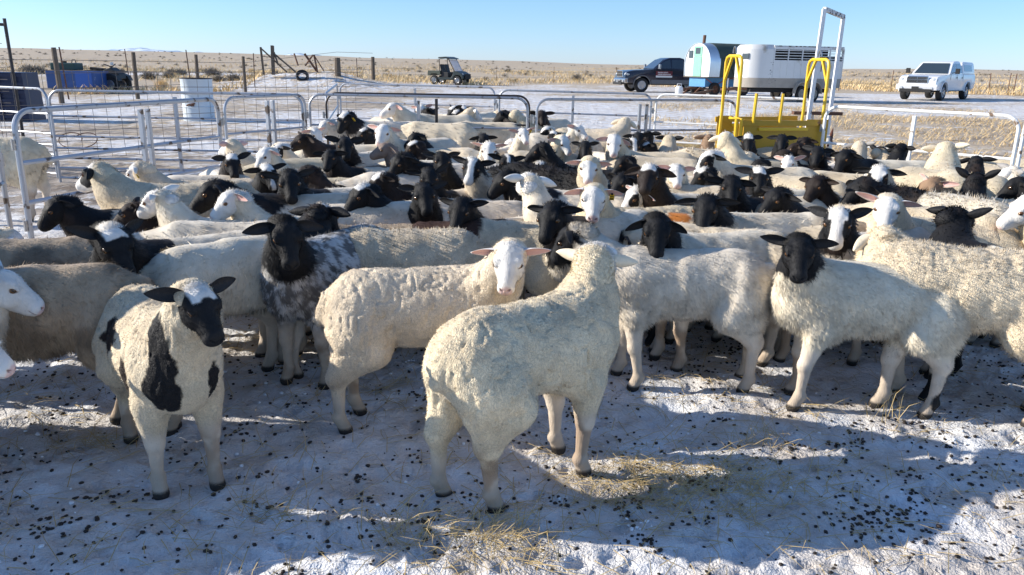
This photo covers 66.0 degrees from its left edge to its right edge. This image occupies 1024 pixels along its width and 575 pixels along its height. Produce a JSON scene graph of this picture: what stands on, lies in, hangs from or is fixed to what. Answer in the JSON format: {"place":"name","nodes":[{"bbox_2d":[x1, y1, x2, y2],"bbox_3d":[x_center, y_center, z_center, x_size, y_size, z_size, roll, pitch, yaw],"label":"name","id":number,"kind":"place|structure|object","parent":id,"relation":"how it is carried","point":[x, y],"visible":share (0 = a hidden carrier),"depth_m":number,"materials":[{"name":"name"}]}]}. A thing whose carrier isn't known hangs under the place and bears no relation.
{"place":"outdoors","nodes":[
{"label":"outdoors","id":0,"kind":"place"},
{"bbox_2d":[0,72,45,121],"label":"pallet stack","id":1,"kind":"object","parent":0,"point":[35,98],"visible":0.76,"depth_m":18.31,"materials":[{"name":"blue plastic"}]},
{"bbox_2d":[0,48,1023,574],"bbox_3d":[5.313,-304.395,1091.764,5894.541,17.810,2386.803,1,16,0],"label":"ground","id":2,"kind":"structure","parent":0,"point":[38,476],"depth_m":3.17,"materials":[{"name":"snow"}]},
{"bbox_2d":[0,260,44,351],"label":"sheep","id":3,"kind":"object","parent":2,"relation":"on","point":[18,294],"visible":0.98,"depth_m":2.85},
{"bbox_2d":[0,136,54,221],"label":"sheep","id":4,"kind":"object","parent":2,"relation":"on","point":[36,176],"visible":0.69,"depth_m":7.21},
{"bbox_2d":[0,233,92,267],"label":"sheep","id":5,"kind":"object","parent":2,"relation":"on","point":[64,250],"visible":0.19,"depth_m":3.57},
{"bbox_2d":[45,71,107,92],"bbox_3d":[-18.787,-8.909,34.178,2.102,0.945,1.221,2,16,3],"label":"box trailer","id":6,"kind":"object","parent":2,"relation":"on","point":[80,79],"visible":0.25,"depth_m":33.59,"materials":[{"name":"blue metal"}]},
{"bbox_2d":[37,193,119,236],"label":"sheep","id":7,"kind":"object","parent":2,"relation":"on","point":[61,211],"visible":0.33,"depth_m":4.39},
{"bbox_2d":[29,415,139,461],"bbox_3d":[-1.747,0.620,3.149,0.576,0.069,0.483,1,16,0],"label":"trodden straw","id":8,"kind":"object","parent":2,"relation":"on","point":[102,441],"visible":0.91,"depth_m":3.16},
{"bbox_2d":[4,260,182,436],"bbox_3d":[-1.936,0.272,3.078,1.162,0.769,0.444,-5,17,-20],"label":"sheep","id":9,"kind":"object","parent":2,"relation":"on","point":[75,298],"visible":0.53,"depth_m":2.98},
{"bbox_2d":[83,62,132,89],"bbox_3d":[-18.054,-9.325,35.028,1.936,1.317,1.128,3,16,8],"label":"quad bike","id":10,"kind":"object","parent":2,"relation":"on","point":[123,79],"visible":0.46,"depth_m":34.74,"materials":[{"name":"black metal"}]},
{"bbox_2d":[10,97,222,238],"bbox_3d":[-3.353,-1.094,7.076,0.044,1.122,2.568,5,16,14],"label":"livestock panel","id":11,"kind":"object","parent":2,"relation":"on","point":[30,228],"visible":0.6,"depth_m":6.62,"materials":[{"name":"silver metal"}]},
{"bbox_2d":[91,276,235,499],"bbox_3d":[-1.259,0.296,2.863,0.396,0.861,1.044,-10,19,-35],"label":"sheep","id":12,"kind":"object","parent":2,"relation":"on","point":[157,351],"visible":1,"depth_m":2.63,"materials":[{"name":"white"}]},
{"bbox_2d":[76,160,259,216],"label":"sheep","id":13,"kind":"object","parent":2,"relation":"on","point":[108,185],"visible":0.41,"depth_m":4.79},
{"bbox_2d":[64,218,277,371],"bbox_3d":[-1.486,0.051,3.678,0.466,0.881,1.096,13,20,36],"label":"sheep","id":14,"kind":"object","parent":2,"relation":"on","point":[117,243],"visible":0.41,"depth_m":3.31},
{"bbox_2d":[112,197,230,232],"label":"sheep","id":15,"kind":"object","parent":2,"relation":"on","point":[127,213],"visible":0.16,"depth_m":4.23},
{"bbox_2d":[47,89,306,181],"bbox_3d":[-4.015,-1.792,9.503,3.135,1.116,0.042,1,16,1],"label":"livestock panel","id":16,"kind":"object","parent":2,"relation":"on","point":[178,137],"visible":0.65,"depth_m":9.46,"materials":[{"name":"silver metal"}]},
{"bbox_2d":[0,70,361,156],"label":"wire fence","id":17,"kind":"object","parent":2,"relation":"on","point":[110,139],"visible":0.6,"depth_m":12.51,"materials":[{"name":"grey"}]},
{"bbox_2d":[126,160,252,184],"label":"sheep","id":18,"kind":"object","parent":2,"relation":"on","point":[142,171],"visible":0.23,"depth_m":5.36},
{"bbox_2d":[179,78,214,120],"bbox_3d":[-7.779,-4.659,19.519,0.774,1.025,0.776,7,17,19],"label":"steel drum","id":19,"kind":"object","parent":2,"relation":"on","point":[192,84],"visible":0.86,"depth_m":19.24,"materials":[{"name":"white paint"}]},
{"bbox_2d":[132,217,306,355],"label":"sheep","id":20,"kind":"object","parent":2,"relation":"on","point":[181,228],"visible":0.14,"depth_m":3.96},
{"bbox_2d":[137,184,311,335],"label":"sheep","id":21,"kind":"object","parent":2,"relation":"on","point":[165,204],"visible":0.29,"depth_m":4.13},
{"bbox_2d":[198,151,250,177],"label":"sheep","id":22,"kind":"object","parent":2,"relation":"on","point":[231,164],"visible":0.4,"depth_m":5.84},
{"bbox_2d":[218,138,255,166],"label":"sheep","id":23,"kind":"object","parent":2,"relation":"on","point":[230,145],"visible":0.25,"depth_m":6.57},
{"bbox_2d":[210,187,272,219],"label":"sheep","id":24,"kind":"object","parent":2,"relation":"on","point":[236,204],"visible":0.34,"depth_m":4.26},
{"bbox_2d":[138,200,350,378],"bbox_3d":[-1.240,0.057,3.726,1.135,0.847,0.439,-14,21,-41],"label":"sheep","id":25,"kind":"object","parent":2,"relation":"on","point":[238,259],"visible":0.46,"depth_m":3.53},
{"bbox_2d":[184,474,327,553],"bbox_3d":[-0.827,0.773,2.668,0.546,0.064,0.501,1,16,0],"label":"straw tuft","id":26,"kind":"object","parent":2,"relation":"on","point":[268,511],"visible":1,"depth_m":2.69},
{"bbox_2d":[221,94,308,158],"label":"livestock panel","id":27,"kind":"object","parent":2,"relation":"on","point":[268,130],"visible":0.52,"depth_m":8.93,"materials":[{"name":"silver metal"}]},
{"bbox_2d":[243,162,286,193],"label":"sheep","id":28,"kind":"object","parent":2,"relation":"on","point":[261,184],"visible":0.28,"depth_m":5.46},
{"bbox_2d":[189,176,348,215],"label":"sheep","id":29,"kind":"object","parent":2,"relation":"on","point":[206,197],"visible":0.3,"depth_m":4.59},
{"bbox_2d":[259,167,352,204],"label":"sheep","id":30,"kind":"object","parent":2,"relation":"on","point":[292,185],"visible":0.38,"depth_m":4.66},
{"bbox_2d":[242,212,396,389],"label":"sheep","id":31,"kind":"object","parent":2,"relation":"on","point":[300,271],"visible":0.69,"depth_m":3.52},
{"bbox_2d":[290,131,399,157],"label":"sheep","id":32,"kind":"object","parent":2,"relation":"on","point":[309,144],"visible":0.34,"depth_m":7.25},
{"bbox_2d":[312,147,389,177],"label":"sheep","id":33,"kind":"object","parent":2,"relation":"on","point":[335,165],"visible":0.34,"depth_m":6.34},
{"bbox_2d":[324,135,384,166],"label":"sheep","id":34,"kind":"object","parent":2,"relation":"on","point":[354,157],"visible":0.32,"depth_m":6.71},
{"bbox_2d":[297,164,412,192],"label":"sheep","id":35,"kind":"object","parent":2,"relation":"on","point":[317,179],"visible":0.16,"depth_m":5.33},
{"bbox_2d":[344,180,393,211],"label":"sheep","id":36,"kind":"object","parent":2,"relation":"on","point":[362,194],"visible":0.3,"depth_m":4.58},
{"bbox_2d":[336,110,410,144],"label":"sheep","id":37,"kind":"object","parent":2,"relation":"on","point":[351,124],"visible":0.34,"depth_m":9.26},
{"bbox_2d":[328,199,449,224],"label":"sheep","id":38,"kind":"object","parent":2,"relation":"on","point":[395,212],"visible":0.09,"depth_m":4.59},
{"bbox_2d":[333,170,446,190],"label":"sheep","id":39,"kind":"object","parent":2,"relation":"on","point":[403,178],"visible":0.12,"depth_m":5.92},
{"bbox_2d":[367,123,460,150],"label":"sheep","id":40,"kind":"object","parent":2,"relation":"on","point":[384,132],"visible":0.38,"depth_m":7.57},
{"bbox_2d":[359,486,470,547],"bbox_3d":[-0.335,0.761,2.585,0.445,0.105,0.340,-6,17,-22],"label":"straw tuft","id":41,"kind":"object","parent":2,"relation":"on","point":[397,526],"visible":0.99,"depth_m":2.59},
{"bbox_2d":[338,83,496,118],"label":"livestock panel","id":42,"kind":"object","parent":2,"relation":"on","point":[415,104],"visible":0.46,"depth_m":13.82,"materials":[{"name":"silver metal"}]},
{"bbox_2d":[307,93,530,129],"bbox_3d":[-1.135,-1.774,9.614,2.729,1.116,0.042,1,16,1],"label":"livestock panel","id":43,"kind":"object","parent":2,"relation":"on","point":[528,118],"visible":0.51,"depth_m":9.46,"materials":[{"name":"silver metal"}]},
{"bbox_2d":[349,225,491,268],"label":"sheep","id":44,"kind":"object","parent":2,"relation":"on","point":[401,247],"visible":0.21,"depth_m":3.88},
{"bbox_2d":[322,92,532,143],"bbox_3d":[-1.026,-1.807,9.707,2.562,1.133,0.042,0,16,-2],"label":"livestock panel","id":45,"kind":"object","parent":2,"relation":"on","point":[436,109],"visible":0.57,"depth_m":9.56,"materials":[{"name":"silver metal"}]},
{"bbox_2d":[380,101,479,122],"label":"sheep","id":46,"kind":"object","parent":2,"relation":"on","point":[396,112],"visible":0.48,"depth_m":9.98},
{"bbox_2d":[367,170,492,200],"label":"sheep","id":47,"kind":"object","parent":2,"relation":"on","point":[389,183],"visible":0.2,"depth_m":5.12},
{"bbox_2d":[312,237,550,434],"bbox_3d":[-0.344,0.187,3.323,0.975,0.851,0.430,0,16,-3],"label":"sheep","id":48,"kind":"object","parent":2,"relation":"on","point":[369,320],"visible":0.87,"depth_m":3.16,"materials":[{"name":"white"}]},
{"bbox_2d":[397,179,477,223],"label":"sheep","id":49,"kind":"object","parent":2,"relation":"on","point":[424,205],"visible":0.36,"depth_m":4.50},
{"bbox_2d":[405,163,470,198],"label":"sheep","id":50,"kind":"object","parent":2,"relation":"on","point":[431,174],"visible":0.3,"depth_m":5.17},
{"bbox_2d":[399,121,480,148],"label":"sheep","id":51,"kind":"object","parent":2,"relation":"on","point":[462,134],"visible":0.31,"depth_m":9.38},
{"bbox_2d":[388,151,496,182],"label":"sheep","id":52,"kind":"object","parent":2,"relation":"on","point":[401,162],"visible":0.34,"depth_m":5.99},
{"bbox_2d":[422,149,464,189],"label":"sheep","id":53,"kind":"object","parent":2,"relation":"on","point":[449,175],"visible":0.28,"depth_m":5.94},
{"bbox_2d":[428,57,470,84],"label":"utility buggy","id":54,"kind":"object","parent":2,"relation":"on","point":[444,73],"visible":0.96,"depth_m":57.35,"materials":[{"name":"black metal"}]},
{"bbox_2d":[451,156,504,200],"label":"sheep","id":55,"kind":"object","parent":2,"relation":"on","point":[478,180],"visible":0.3,"depth_m":5.41},
{"bbox_2d":[439,195,523,227],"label":"sheep","id":56,"kind":"object","parent":2,"relation":"on","point":[462,210],"visible":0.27,"depth_m":4.22},
{"bbox_2d":[438,198,524,299],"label":"sheep","id":57,"kind":"object","parent":2,"relation":"on","point":[498,209],"visible":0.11,"depth_m":4.81},
{"bbox_2d":[411,218,559,296],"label":"sheep","id":58,"kind":"object","parent":2,"relation":"on","point":[538,280],"visible":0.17,"depth_m":4.21},
{"bbox_2d":[338,504,643,574],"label":"trodden straw","id":59,"kind":"object","parent":2,"relation":"on","point":[491,551],"visible":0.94,"depth_m":2.51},
{"bbox_2d":[461,120,520,148],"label":"sheep","id":60,"kind":"object","parent":2,"relation":"on","point":[503,135],"visible":0.19,"depth_m":9.62},
{"bbox_2d":[425,487,567,561],"bbox_3d":[-0.036,0.780,2.592,0.475,0.113,0.495,1,16,0],"label":"straw tuft","id":61,"kind":"object","parent":2,"relation":"on","point":[515,521],"visible":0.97,"depth_m":2.61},
{"bbox_2d":[0,57,1023,95],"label":"prairie grass","id":62,"kind":"structure","parent":2,"relation":"on","point":[868,86],"depth_m":72.27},
{"bbox_2d":[2,48,1021,89],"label":"sagebrush","id":63,"kind":"object","parent":2,"relation":"on","point":[590,75],"visible":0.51,"depth_m":116.62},
{"bbox_2d":[0,345,1023,572],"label":"snow crumbs","id":64,"kind":"object","parent":2,"relation":"on","point":[405,481],"visible":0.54,"depth_m":3.02,"materials":[{"name":"white"}]},
{"bbox_2d":[0,295,1023,574],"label":"animal droppings","id":65,"kind":"object","parent":2,"relation":"on","point":[514,483],"visible":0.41,"depth_m":2.89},
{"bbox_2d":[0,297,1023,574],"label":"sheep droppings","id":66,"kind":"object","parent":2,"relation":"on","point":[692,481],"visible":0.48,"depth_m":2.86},
{"bbox_2d":[421,240,637,513],"bbox_3d":[0.103,0.304,2.872,0.961,0.888,0.433,-12,20,-38],"label":"sheep","id":67,"kind":"object","parent":2,"relation":"on","point":[491,373],"visible":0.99,"depth_m":2.68,"materials":[{"name":"white"}]},
{"bbox_2d":[484,158,610,189],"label":"sheep","id":68,"kind":"object","parent":2,"relation":"on","point":[561,178],"visible":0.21,"depth_m":5.61},
{"bbox_2d":[487,168,624,292],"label":"sheep","id":69,"kind":"object","parent":2,"relation":"on","point":[500,185],"visible":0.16,"depth_m":5.17},
{"bbox_2d":[524,140,611,180],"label":"sheep","id":70,"kind":"object","parent":2,"relation":"on","point":[545,151],"visible":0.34,"depth_m":6.67},
{"bbox_2d":[496,89,653,128],"bbox_3d":[0.917,-2.428,12.042,2.446,1.116,0.044,6,17,16],"label":"livestock panel","id":71,"kind":"object","parent":2,"relation":"on","point":[651,111],"visible":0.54,"depth_m":11.89,"materials":[{"name":"silver metal"}]},
{"bbox_2d":[504,171,650,333],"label":"sheep","id":72,"kind":"object","parent":2,"relation":"on","point":[531,189],"visible":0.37,"depth_m":4.47},
{"bbox_2d":[527,199,649,282],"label":"sheep","id":73,"kind":"object","parent":2,"relation":"on","point":[554,217],"visible":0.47,"depth_m":4.07},
{"bbox_2d":[565,154,611,188],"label":"sheep","id":74,"kind":"object","parent":2,"relation":"on","point":[589,170],"visible":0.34,"depth_m":5.33},
{"bbox_2d":[556,116,636,152],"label":"sheep","id":75,"kind":"object","parent":2,"relation":"on","point":[623,125],"visible":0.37,"depth_m":9.10},
{"bbox_2d":[563,182,704,322],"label":"sheep","id":76,"kind":"object","parent":2,"relation":"on","point":[595,204],"visible":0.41,"depth_m":4.26},
{"bbox_2d":[533,98,738,132],"bbox_3d":[1.542,-1.746,9.681,2.679,1.116,0.042,-3,16,-13],"label":"livestock panel","id":77,"kind":"object","parent":2,"relation":"on","point":[537,130],"visible":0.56,"depth_m":9.57,"materials":[{"name":"silver metal"}]},
{"bbox_2d":[595,132,697,160],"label":"sheep","id":78,"kind":"object","parent":2,"relation":"on","point":[616,146],"visible":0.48,"depth_m":7.26},
{"bbox_2d":[480,437,816,539],"bbox_3d":[0.510,0.722,2.946,1.274,0.080,0.819,1,16,0],"label":"hay patch","id":79,"kind":"object","parent":2,"relation":"on","point":[666,475],"visible":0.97,"depth_m":2.94,"materials":[{"name":"plant"}]},
{"bbox_2d":[602,155,697,175],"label":"sheep","id":80,"kind":"object","parent":2,"relation":"on","point":[641,160],"visible":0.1,"depth_m":7.05},
{"bbox_2d":[613,58,705,91],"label":"pickup truck","id":81,"kind":"object","parent":2,"relation":"on","point":[664,71],"visible":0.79,"depth_m":44.58,"materials":[{"name":"black paint"}]},
{"bbox_2d":[550,221,777,393],"bbox_3d":[0.738,0.095,3.783,1.128,0.812,0.426,2,16,2],"label":"sheep","id":82,"kind":"object","parent":2,"relation":"on","point":[725,291],"visible":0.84,"depth_m":3.62},
{"bbox_2d":[624,161,750,207],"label":"sheep","id":83,"kind":"object","parent":2,"relation":"on","point":[651,180],"visible":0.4,"depth_m":4.78},
{"bbox_2d":[618,220,787,366],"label":"sheep","id":84,"kind":"object","parent":2,"relation":"on","point":[771,345],"visible":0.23,"depth_m":4.10},
{"bbox_2d":[625,210,790,371],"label":"sheep","id":85,"kind":"object","parent":2,"relation":"on","point":[661,231],"visible":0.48,"depth_m":3.93},
{"bbox_2d":[683,35,747,95],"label":"sheep wagon","id":86,"kind":"object","parent":2,"relation":"on","point":[704,61],"visible":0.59,"depth_m":40.19,"materials":[{"name":"metal"}]},
{"bbox_2d":[653,93,813,144],"bbox_3d":[3.091,-2.178,11.293,2.261,1.116,0.042,9,18,25],"label":"livestock panel","id":87,"kind":"object","parent":2,"relation":"on","point":[726,96],"visible":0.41,"depth_m":11.37,"materials":[{"name":"silver metal"}]},
{"bbox_2d":[674,191,823,342],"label":"sheep","id":88,"kind":"object","parent":2,"relation":"on","point":[709,209],"visible":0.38,"depth_m":4.34},
{"bbox_2d":[505,412,999,574],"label":"thin hay","id":89,"kind":"object","parent":2,"relation":"on","point":[790,471],"visible":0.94,"depth_m":2.91,"materials":[{"name":"plant"}]},
{"bbox_2d":[693,148,818,177],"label":"sheep","id":90,"kind":"object","parent":2,"relation":"on","point":[717,158],"visible":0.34,"depth_m":6.29},
{"bbox_2d":[708,131,808,166],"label":"sheep","id":91,"kind":"object","parent":2,"relation":"on","point":[728,143],"visible":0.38,"depth_m":7.03},
{"bbox_2d":[704,174,829,212],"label":"sheep","id":92,"kind":"object","parent":2,"relation":"on","point":[732,186],"visible":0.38,"depth_m":4.93},
{"bbox_2d":[715,46,830,148],"bbox_3d":[2.938,-1.877,9.047,1.201,1.690,0.697,-3,16,-13],"label":"weigh crate","id":93,"kind":"object","parent":2,"relation":"on","point":[764,127],"visible":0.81,"depth_m":8.84,"materials":[{"name":"yellow paint"}]},
{"bbox_2d":[720,44,844,101],"bbox_3d":[12.127,-9.805,36.087,5.521,2.445,2.268,-3,16,-14],"label":"stock trailer","id":94,"kind":"object","parent":2,"relation":"on","point":[775,70],"visible":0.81,"depth_m":35.27,"materials":[{"name":"white paint"}]},
{"bbox_2d":[758,184,809,212],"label":"sheep","id":95,"kind":"object","parent":2,"relation":"on","point":[783,199],"visible":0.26,"depth_m":4.66},
{"bbox_2d":[734,165,843,197],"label":"sheep","id":96,"kind":"object","parent":2,"relation":"on","point":[759,176],"visible":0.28,"depth_m":5.31},
{"bbox_2d":[740,173,846,196],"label":"sheep","id":97,"kind":"object","parent":2,"relation":"on","point":[789,181],"visible":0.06,"depth_m":5.99},
{"bbox_2d":[791,7,845,135],"bbox_3d":[3.910,-2.405,10.108,0.639,2.232,0.296,-2,16,-9],"label":"lifting frame","id":98,"kind":"object","parent":2,"relation":"on","point":[809,112],"visible":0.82,"depth_m":10.00,"materials":[{"name":"white paint"}]},
{"bbox_2d":[802,145,834,168],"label":"sheep","id":99,"kind":"object","parent":2,"relation":"on","point":[817,158],"visible":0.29,"depth_m":7.01},
{"bbox_2d":[799,173,840,207],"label":"sheep","id":100,"kind":"object","parent":2,"relation":"on","point":[817,186],"visible":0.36,"depth_m":5.20},
{"bbox_2d":[760,231,975,419],"bbox_3d":[1.579,0.156,3.538,1.028,0.858,0.437,1,16,1],"label":"sheep","id":101,"kind":"object","parent":2,"relation":"on","point":[819,304],"visible":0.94,"depth_m":3.40},
{"bbox_2d":[807,205,930,365],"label":"sheep","id":102,"kind":"object","parent":2,"relation":"on","point":[839,225],"visible":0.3,"depth_m":3.87},
{"bbox_2d":[830,147,926,172],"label":"sheep","id":103,"kind":"object","parent":2,"relation":"on","point":[848,160],"visible":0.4,"depth_m":6.86},
{"bbox_2d":[852,163,906,185],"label":"sheep","id":104,"kind":"object","parent":2,"relation":"on","point":[883,172],"visible":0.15,"depth_m":5.29},
{"bbox_2d":[832,202,1000,344],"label":"sheep","id":105,"kind":"object","parent":2,"relation":"on","point":[988,221],"visible":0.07,"depth_m":4.47},
{"bbox_2d":[819,105,1020,165],"bbox_3d":[4.133,-1.291,8.236,0.043,1.118,2.011,-13,21,-41],"label":"livestock panel","id":106,"kind":"object","parent":2,"relation":"on","point":[913,127],"visible":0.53,"depth_m":8.08,"materials":[{"name":"silver metal"}]},
{"bbox_2d":[840,174,1017,229],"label":"sheep","id":107,"kind":"object","parent":2,"relation":"on","point":[872,186],"visible":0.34,"depth_m":5.00},
{"bbox_2d":[896,61,974,100],"bbox_3d":[21.989,-10.722,40.790,5.905,1.921,2.560,-14,22,-43],"label":"pickup truck","id":108,"kind":"object","parent":2,"relation":"on","point":[940,79],"visible":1,"depth_m":39.76,"materials":[{"name":"white paint"}]},
{"bbox_2d":[853,223,1023,426],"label":"sheep","id":109,"kind":"object","parent":2,"relation":"on","point":[984,286],"visible":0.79,"depth_m":3.37},
{"bbox_2d":[864,166,1013,199],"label":"sheep","id":110,"kind":"object","parent":2,"relation":"on","point":[996,184],"visible":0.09,"depth_m":5.96},
{"bbox_2d":[855,191,1023,348],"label":"sheep","id":111,"kind":"object","parent":2,"relation":"on","point":[888,208],"visible":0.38,"depth_m":4.25},
{"bbox_2d":[921,140,969,191],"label":"sheep","id":112,"kind":"object","parent":2,"relation":"on","point":[944,158],"visible":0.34,"depth_m":6.29},
{"bbox_2d":[918,204,1006,374],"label":"sheep","id":113,"kind":"object","parent":2,"relation":"on","point":[954,225],"visible":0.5,"depth_m":4.01},
{"bbox_2d":[919,173,1014,201],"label":"sheep","id":114,"kind":"object","parent":2,"relation":"on","point":[939,183],"visible":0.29,"depth_m":5.19},
{"bbox_2d":[955,167,1001,198],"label":"sheep","id":115,"kind":"object","parent":2,"relation":"on","point":[975,182],"visible":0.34,"depth_m":5.18},
{"bbox_2d":[996,195,1023,244],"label":"sheep","id":116,"kind":"object","parent":2,"relation":"on","point":[1012,216],"visible":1,"depth_m":4.23},
{"bbox_2d":[0,0,1023,69],"label":"sky","id":117,"kind":"structure","parent":0,"point":[878,34],"materials":[{"name":"blue"}]},
{"bbox_2d":[643,101,1023,159],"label":"yard grass","id":118,"kind":"structure","parent":0,"point":[930,132],"depth_m":21.43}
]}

